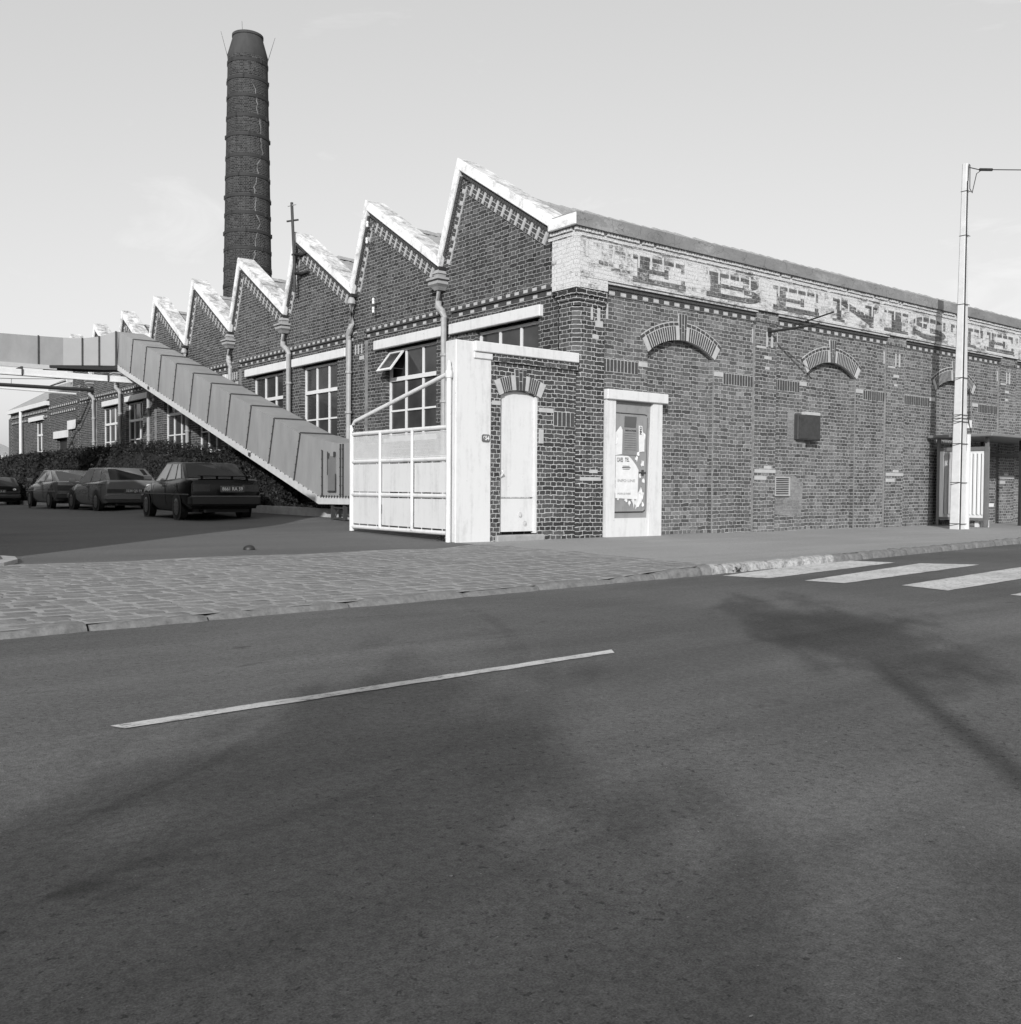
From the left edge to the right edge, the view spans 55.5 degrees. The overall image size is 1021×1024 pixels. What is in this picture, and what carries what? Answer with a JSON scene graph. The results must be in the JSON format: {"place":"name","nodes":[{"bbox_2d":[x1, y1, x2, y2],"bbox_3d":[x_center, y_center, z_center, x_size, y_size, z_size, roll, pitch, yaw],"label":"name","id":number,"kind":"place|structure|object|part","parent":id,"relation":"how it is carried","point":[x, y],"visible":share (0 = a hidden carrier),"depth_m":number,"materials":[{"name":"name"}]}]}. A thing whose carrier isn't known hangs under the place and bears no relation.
{"place":"outdoors","nodes":[
{"label":"outdoors","id":0,"kind":"place"},
{"bbox_2d":[7,379,139,500],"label":"annex building","id":1,"kind":"structure","parent":0,"point":[44,421],"depth_m":41.34,"materials":[{"name":"brick"}]},
{"bbox_2d":[37,421,42,451],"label":"window","id":2,"kind":"structure","parent":1,"relation":"in","point":[39,424],"depth_m":42.70,"materials":[{"name":"white paint"}]},
{"bbox_2d":[0,502,471,564],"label":"yard","id":3,"kind":"structure","parent":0,"point":[40,534],"depth_m":14.17,"materials":[{"name":"grey asphalt"}]},
{"bbox_2d":[0,555,17,565],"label":"kerb","id":4,"kind":"structure","parent":3,"relation":"on","point":[8,560],"depth_m":9.53,"materials":[{"name":"grey concrete"}]},
{"bbox_2d":[0,477,20,504],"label":"parked car","id":5,"kind":"object","parent":3,"relation":"on","point":[10,489],"visible":0.98,"depth_m":40.16,"materials":[{"name":"black paint"}]},
{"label":"rear window","id":6,"kind":"part","parent":5,"relation":"part of","materials":[{"name":"black glass"}]},
{"bbox_2d":[26,470,86,508],"bbox_3d":[-14.139,-0.709,30.766,1.800,1.245,4.100,-1,2,-38],"label":"parked car","id":7,"kind":"object","parent":3,"relation":"on","point":[51,488],"visible":0.35,"depth_m":29.65,"materials":[{"name":"grey paint"}]},
{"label":"side window","id":8,"kind":"part","parent":7,"relation":"part of","materials":[{"name":"grey glass"}]},
{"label":"side window","id":9,"kind":"part","parent":7,"relation":"part of","materials":[{"name":"grey glass"}]},
{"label":"rear window","id":10,"kind":"part","parent":7,"relation":"part of","materials":[{"name":"grey glass"}]},
{"bbox_2d":[67,468,154,510],"bbox_3d":[-11.310,-0.622,27.452,1.760,1.255,3.820,-1,2,-39],"label":"parked car","id":11,"kind":"object","parent":3,"relation":"on","point":[98,489],"visible":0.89,"depth_m":26.17,"materials":[{"name":"grey paint"}]},
{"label":"side window","id":12,"kind":"part","parent":11,"relation":"part of","materials":[{"name":"grey glass"}]},
{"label":"side window","id":13,"kind":"part","parent":11,"relation":"part of","materials":[{"name":"grey glass"}]},
{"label":"rear window","id":14,"kind":"part","parent":11,"relation":"part of","materials":[{"name":"black glass"}]},
{"bbox_2d":[0,331,389,520],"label":"covered gallery","id":15,"kind":"object","parent":3,"relation":"on","point":[306,458],"visible":0.98,"depth_m":23.47,"materials":[{"name":"metal"}]},
{"bbox_2d":[141,462,260,519],"bbox_3d":[-6.730,-0.441,20.800,1.770,1.245,4.020,-1,2,-34],"label":"parked car","id":16,"kind":"object","parent":3,"relation":"on","point":[180,490],"visible":0.99,"depth_m":19.48,"materials":[{"name":"paint"}]},
{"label":"side window","id":17,"kind":"part","parent":16,"relation":"part of","materials":[{"name":"grey glass"}]},
{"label":"side window","id":18,"kind":"part","parent":16,"relation":"part of","materials":[{"name":"grey glass"}]},
{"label":"side window","id":19,"kind":"part","parent":16,"relation":"part of","materials":[{"name":"grey glass"}]},
{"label":"rear window","id":20,"kind":"part","parent":16,"relation":"part of","materials":[{"name":"black glass"}]},
{"bbox_2d":[3,501,413,523],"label":"planter wall","id":21,"kind":"structure","parent":3,"relation":"on","point":[307,511],"depth_m":20.86,"materials":[{"name":"concrete"}]},
{"bbox_2d":[0,439,308,506],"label":"hedge","id":22,"kind":"object","parent":21,"relation":"on","point":[151,458],"visible":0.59,"depth_m":29.01,"materials":[{"name":"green plant"}]},
{"bbox_2d":[273,503,342,508],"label":"weeds","id":23,"kind":"object","parent":21,"relation":"on","point":[308,506],"visible":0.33,"depth_m":20.82,"materials":[{"name":"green plant"}]},
{"bbox_2d":[243,545,254,549],"bbox_3d":[-3.176,0.431,11.785,0.144,0.063,0.140,-1,2,-38],"label":"gate stop","id":24,"kind":"object","parent":3,"relation":"on","point":[248,547],"visible":1,"depth_m":11.74,"materials":[{"name":"black metal"}]},
{"bbox_2d":[349,360,452,541],"bbox_3d":[-1.725,-0.871,14.749,0.110,2.580,2.857,-1,2,-38],"label":"gate leaf","id":25,"kind":"object","parent":3,"relation":"on","point":[411,477],"visible":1,"depth_m":14.59,"materials":[{"name":"white paint"}]},
{"bbox_2d":[445,339,492,544],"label":"gate pillar","id":26,"kind":"structure","parent":3,"relation":"on","point":[470,450],"depth_m":13.79,"materials":[{"name":"white paint"}]},
{"bbox_2d":[482,434,489,441],"bbox_3d":[-0.353,-1.062,13.959,0.143,0.110,0.010,-1,2,-38],"label":"house number plate","id":27,"kind":"object","parent":26,"relation":"attached to","point":[485,437],"visible":1,"depth_m":13.96,"materials":[{"name":"white metal"}]},
{"bbox_2d":[0,544,705,630],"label":"cobbled apron","id":28,"kind":"object","parent":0,"point":[32,595],"visible":0.98,"depth_m":8.46,"materials":[{"name":"grey stone"}]},
{"bbox_2d":[0,544,1020,1023],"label":"road","id":29,"kind":"structure","parent":0,"point":[722,798],"depth_m":2.64,"materials":[{"name":"grey asphalt"}]},
{"bbox_2d":[111,649,613,727],"bbox_3d":[-0.428,0.764,4.377,2.663,0.001,0.087,-1,2,-41],"label":"road marking","id":30,"kind":"object","parent":29,"relation":"on","point":[237,708],"visible":1,"depth_m":4.13,"materials":[{"name":"paint"}]},
{"bbox_2d":[0,537,1020,639],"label":"kerb","id":31,"kind":"structure","parent":29,"relation":"on","point":[76,627],"depth_m":8.05,"materials":[{"name":"concrete"}]},
{"bbox_2d":[724,561,894,577],"bbox_3d":[3.354,0.628,10.884,0.644,0.001,3.186,2,2,44],"label":"road marking","id":32,"kind":"object","parent":29,"relation":"on","point":[792,570],"visible":0.92,"depth_m":10.69,"materials":[{"name":"paint"}]},
{"bbox_2d":[805,563,975,582],"bbox_3d":[4.193,0.644,10.497,0.573,0.001,3.483,2,2,43],"label":"road marking","id":33,"kind":"object","parent":29,"relation":"on","point":[891,572],"visible":1,"depth_m":10.37,"materials":[{"name":"paint"}]},
{"bbox_2d":[905,567,1020,589],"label":"road marking","id":34,"kind":"object","parent":29,"relation":"on","point":[965,581],"visible":1,"depth_m":9.51,"materials":[{"name":"paint"}]},
{"bbox_2d":[0,0,1020,458],"label":"sky","id":35,"kind":"structure","parent":0,"point":[836,136],"materials":[{"name":"white"}]},
{"bbox_2d":[463,522,1020,564],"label":"pavement","id":36,"kind":"structure","parent":0,"point":[714,548],"depth_m":14.35,"materials":[{"name":"concrete"}]},
{"bbox_2d":[473,341,578,541],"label":"side wall","id":37,"kind":"structure","parent":36,"relation":"on","point":[532,466],"depth_m":14.55,"materials":[{"name":"brick"}]},
{"bbox_2d":[500,391,537,532],"bbox_3d":[0.104,-0.755,14.403,0.715,2.150,0.113,-1,2,-38],"label":"door","id":38,"kind":"structure","parent":37,"relation":"in","point":[518,431],"depth_m":14.43,"materials":[{"name":"white paint"}]},
{"bbox_2d":[928,433,1020,527],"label":"bus shelter","id":39,"kind":"object","parent":36,"relation":"on","point":[979,505],"visible":0.54,"depth_m":21.20,"materials":[{"name":"white paint"}]},
{"bbox_2d":[948,163,1020,528],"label":"utility pole","id":40,"kind":"object","parent":36,"relation":"on","point":[960,487],"visible":0.94,"depth_m":19.93,"materials":[{"name":"metal"}]},
{"label":"ground","id":41,"kind":"structure","parent":0,"visible":0},
{"bbox_2d":[0,444,8,460],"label":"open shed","id":42,"kind":"structure","parent":41,"relation":"on","point":[4,449],"depth_m":56.82,"materials":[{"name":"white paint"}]},
{"bbox_2d":[221,28,274,296],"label":"factory chimney","id":43,"kind":"object","parent":41,"relation":"on","point":[247,225],"visible":0.59,"depth_m":48.94,"materials":[{"name":"brick"}]},
{"bbox_2d":[66,158,1020,537],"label":"factory building","id":44,"kind":"structure","parent":41,"relation":"on","point":[698,372],"depth_m":18.67,"materials":[{"name":"brick"}]},
{"bbox_2d":[105,406,116,447],"bbox_3d":[-14.097,-2.786,34.357,0.240,1.850,1.890,-1,2,-38],"label":"window","id":45,"kind":"structure","parent":44,"relation":"in","point":[110,413],"depth_m":34.56,"materials":[{"name":"grey glass"}]},
{"bbox_2d":[129,401,142,451],"bbox_3d":[-12.387,-2.720,32.198,0.240,1.850,1.800,-1,2,-38],"label":"window","id":46,"kind":"structure","parent":44,"relation":"in","point":[135,409],"depth_m":32.36,"materials":[{"name":"grey glass"}]},
{"bbox_2d":[164,404,184,455],"bbox_3d":[-10.025,-2.628,29.216,0.240,1.850,1.890,-1,2,-38],"label":"window","id":47,"kind":"structure","parent":44,"relation":"in","point":[175,419],"depth_m":29.44,"materials":[{"name":"white paint"}]},
{"bbox_2d":[201,426,220,451],"bbox_3d":[-8.315,-2.562,27.057,0.240,1.850,1.800,-1,2,-38],"label":"window","id":48,"kind":"structure","parent":44,"relation":"in","point":[206,436],"depth_m":27.29,"materials":[{"name":"glass"}]},
{"bbox_2d":[255,373,282,406],"bbox_3d":[-5.953,-2.471,24.076,0.240,1.850,1.890,-1,2,-38],"label":"window","id":49,"kind":"structure","parent":44,"relation":"in","point":[270,387],"depth_m":24.06,"materials":[{"name":"grey glass"}]},
{"bbox_2d":[287,202,309,291],"bbox_3d":[-4.885,-6.107,22.354,0.778,2.085,0.271,1,2,31],"label":"antenna mast","id":50,"kind":"object","parent":44,"relation":"attached to","point":[293,254],"visible":0.98,"depth_m":22.34,"materials":[{"name":"metal"}]},
{"bbox_2d":[305,362,336,435],"bbox_3d":[-4.243,-2.404,21.917,0.240,1.850,1.800,-1,2,-38],"label":"window","id":51,"kind":"structure","parent":44,"relation":"in","point":[320,380],"depth_m":21.98,"materials":[{"name":"grey glass"}]},
{"bbox_2d":[376,342,435,441],"bbox_3d":[-1.969,-2.312,18.865,0.464,1.850,1.890,-1,2,-38],"label":"window","id":52,"kind":"structure","parent":44,"relation":"in","point":[415,366],"depth_m":19.02,"materials":[{"name":"glass"}]},
{"bbox_2d":[480,321,538,347],"bbox_3d":[-0.009,-2.240,16.572,0.240,1.850,1.800,-1,2,-38],"label":"window","id":53,"kind":"structure","parent":44,"relation":"in","point":[527,334],"depth_m":16.45,"materials":[{"name":"grey glass"}]},
{"bbox_2d":[615,426,622,454],"bbox_3d":[1.750,-1.069,15.658,0.160,0.644,0.006,-1,2,-38],"label":"poster","id":54,"kind":"object","parent":44,"relation":"attached to","point":[618,445],"visible":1,"depth_m":15.66,"materials":[{"name":"paper"}]},
{"bbox_2d":[615,456,638,498],"bbox_3d":[1.897,-0.558,15.782,0.525,0.707,0.006,-1,2,-38],"label":"poster","id":55,"kind":"object","parent":44,"relation":"attached to","point":[626,475],"visible":1,"depth_m":15.77,"materials":[{"name":"paper"}]},
{"bbox_2d":[623,427,637,454],"bbox_3d":[1.953,-1.150,15.811,0.330,0.443,0.006,-1,2,-38],"label":"poster","id":56,"kind":"object","parent":44,"relation":"attached to","point":[629,441],"visible":1,"depth_m":15.80,"materials":[{"name":"grey paper"}]},
{"bbox_2d":[615,434,645,508],"bbox_3d":[1.937,-0.669,15.810,0.739,1.267,0.014,-1,2,-38],"label":"torn paper","id":57,"kind":"object","parent":44,"relation":"attached to","point":[639,499],"visible":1,"depth_m":15.96,"materials":[{"name":"white paper"}]},
{"bbox_2d":[624,416,636,427],"bbox_3d":[1.957,-1.469,15.808,0.280,0.173,0.004,-1,2,-38],"label":"poster","id":58,"kind":"object","parent":44,"relation":"attached to","point":[630,421],"visible":1,"depth_m":15.80,"materials":[{"name":"grey paper"}]},
{"bbox_2d":[614,400,650,517],"bbox_3d":[1.980,-0.853,15.878,0.890,1.900,0.085,-1,2,-38],"label":"door","id":59,"kind":"structure","parent":44,"relation":"in","point":[640,410],"depth_m":15.94,"materials":[{"name":"grey metal"}]},
{"bbox_2d":[639,426,644,451],"bbox_3d":[2.161,-1.201,15.974,0.140,0.432,0.008,-1,2,-38],"label":"poster","id":60,"kind":"object","parent":44,"relation":"attached to","point":[641,442],"visible":1,"depth_m":15.97,"materials":[{"name":"paper"}]},
{"bbox_2d":[767,311,833,336],"bbox_3d":[5.209,-3.378,17.454,0.100,0.277,1.382,-1,2,-38],"label":"lamp bracket","id":61,"kind":"object","parent":44,"relation":"attached to","point":[770,331],"visible":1,"depth_m":17.47,"materials":[{"name":"black metal"}]},
{"bbox_2d":[794,412,820,440],"bbox_3d":[5.742,-1.665,18.839,0.740,0.550,0.175,-1,2,-38],"label":"meter box","id":62,"kind":"object","parent":44,"relation":"attached to","point":[806,426],"visible":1,"depth_m":18.73,"materials":[{"name":"metal"}]},
{"bbox_2d":[799,416,819,438],"bbox_3d":[5.793,-1.633,18.775,0.680,0.430,0.009,-1,2,-38],"label":"door","id":63,"kind":"structure","parent":62,"relation":"in","point":[809,427],"depth_m":18.76,"materials":[{"name":"metal"}]},
{"bbox_3d":[-28.786,-2.692,28.568,10.300,5.500,61.950,-1,2,-38],"label":"yard building","id":64,"kind":"object","parent":41,"relation":"on","visible":0},
{"bbox_2d":[0,378,93,394],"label":"steam pipe","id":65,"kind":"object","parent":64,"relation":"attached to","point":[4,385],"visible":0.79,"depth_m":34.58,"materials":[{"name":"grey metal"}]}
]}

